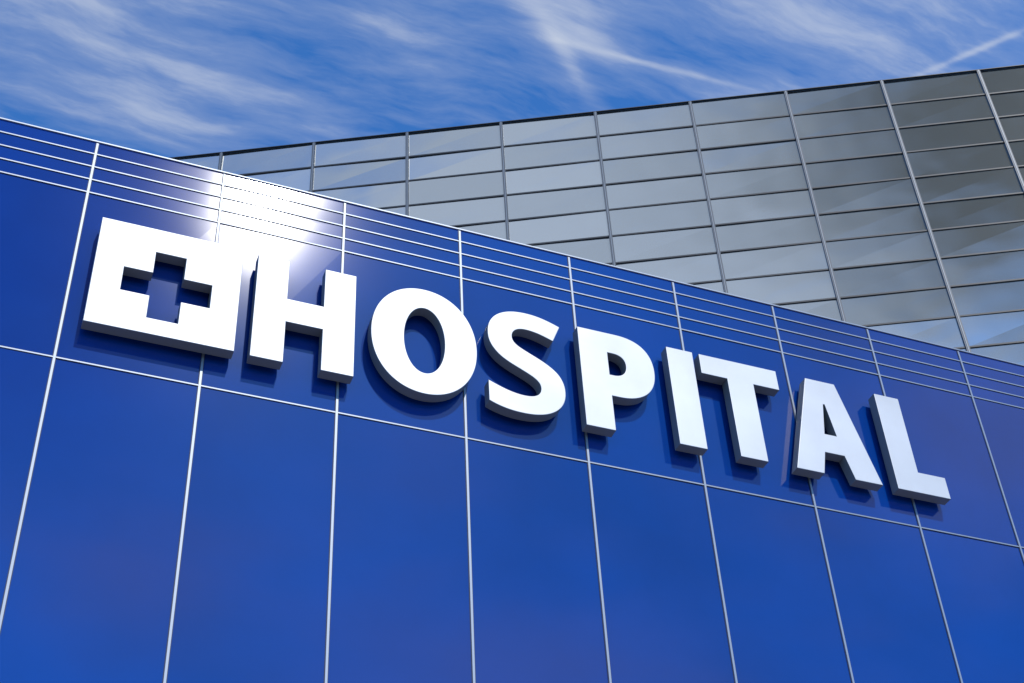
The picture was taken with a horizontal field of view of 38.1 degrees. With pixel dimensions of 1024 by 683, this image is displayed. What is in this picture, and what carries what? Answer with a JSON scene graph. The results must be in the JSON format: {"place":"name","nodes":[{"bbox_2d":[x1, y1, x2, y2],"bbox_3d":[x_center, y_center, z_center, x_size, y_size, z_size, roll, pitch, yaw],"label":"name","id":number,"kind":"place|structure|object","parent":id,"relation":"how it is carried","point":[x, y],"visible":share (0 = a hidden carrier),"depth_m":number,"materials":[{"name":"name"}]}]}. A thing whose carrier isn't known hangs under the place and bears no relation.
{"place":"outdoors","nodes":[
{"label":"outdoors","id":0,"kind":"place"},
{"bbox_2d":[0,0,1023,157],"label":"sky","id":1,"kind":"structure","parent":0,"point":[165,78],"materials":[{"name":"blue"}]},
{"bbox_2d":[0,119,1023,682],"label":"facade panels","id":2,"kind":"object","parent":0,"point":[92,583],"visible":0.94,"depth_m":15.73,"materials":[{"name":"blue metal"}]},
{"bbox_2d":[0,132,1023,682],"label":"panel gaskets","id":3,"kind":"object","parent":2,"relation":"attached to","point":[466,400],"visible":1,"depth_m":16.65,"materials":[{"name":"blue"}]},
{"bbox_2d":[0,131,1023,682],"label":"joint trims","id":4,"kind":"object","parent":2,"relation":"attached to","point":[468,479],"visible":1,"depth_m":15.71,"materials":[{"name":"silver metal"}]},
{"bbox_2d":[81,217,950,504],"bbox_3d":[0.447,0.366,17.021,10.390,1.528,0.201,12,-43,-18],"label":"hospital sign","id":5,"kind":"object","parent":2,"relation":"attached to","point":[137,251],"visible":1,"depth_m":16.62,"materials":[{"name":"white plastic"}]},
{"bbox_2d":[173,66,1023,348],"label":"transoms","id":6,"kind":"object","parent":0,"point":[866,265],"visible":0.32,"depth_m":42.76,"materials":[{"name":"grey metal"}]},
{"bbox_3d":[-0.605,7.177,17.037,29.052,14.323,8.965,12,-43,-18],"label":"building body","id":7,"kind":"object","parent":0,"visible":0},
{"bbox_2d":[0,117,1023,366],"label":"parapet coping","id":8,"kind":"object","parent":7,"relation":"on","point":[490,237],"visible":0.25,"depth_m":18.22,"materials":[{"name":"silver metal"}]},
{"bbox_3d":[1.209,11.536,38.912,52.110,36.055,13.940,-6,-41,3],"label":"tower body","id":9,"kind":"object","parent":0,"visible":0},
{"bbox_2d":[170,64,1023,158],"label":"roof coping","id":10,"kind":"object","parent":9,"relation":"on","point":[598,111],"visible":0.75,"depth_m":45.17,"materials":[{"name":"grey metal"}]},
{"bbox_2d":[177,67,1023,364],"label":"glass panes","id":11,"kind":"object","parent":9,"relation":"attached to","point":[973,299],"visible":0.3,"depth_m":42.58,"materials":[{"name":"grey glass"}]},
{"bbox_2d":[218,70,1023,351],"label":"mullions","id":12,"kind":"object","parent":9,"relation":"attached to","point":[602,175],"visible":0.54,"depth_m":42.62,"materials":[{"name":"grey metal"}]},
{"bbox_2d":[219,70,1023,351],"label":"mullion caps","id":13,"kind":"object","parent":12,"relation":"attached to","point":[808,182],"visible":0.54,"depth_m":42.37,"materials":[{"name":"silver metal"}]}
]}

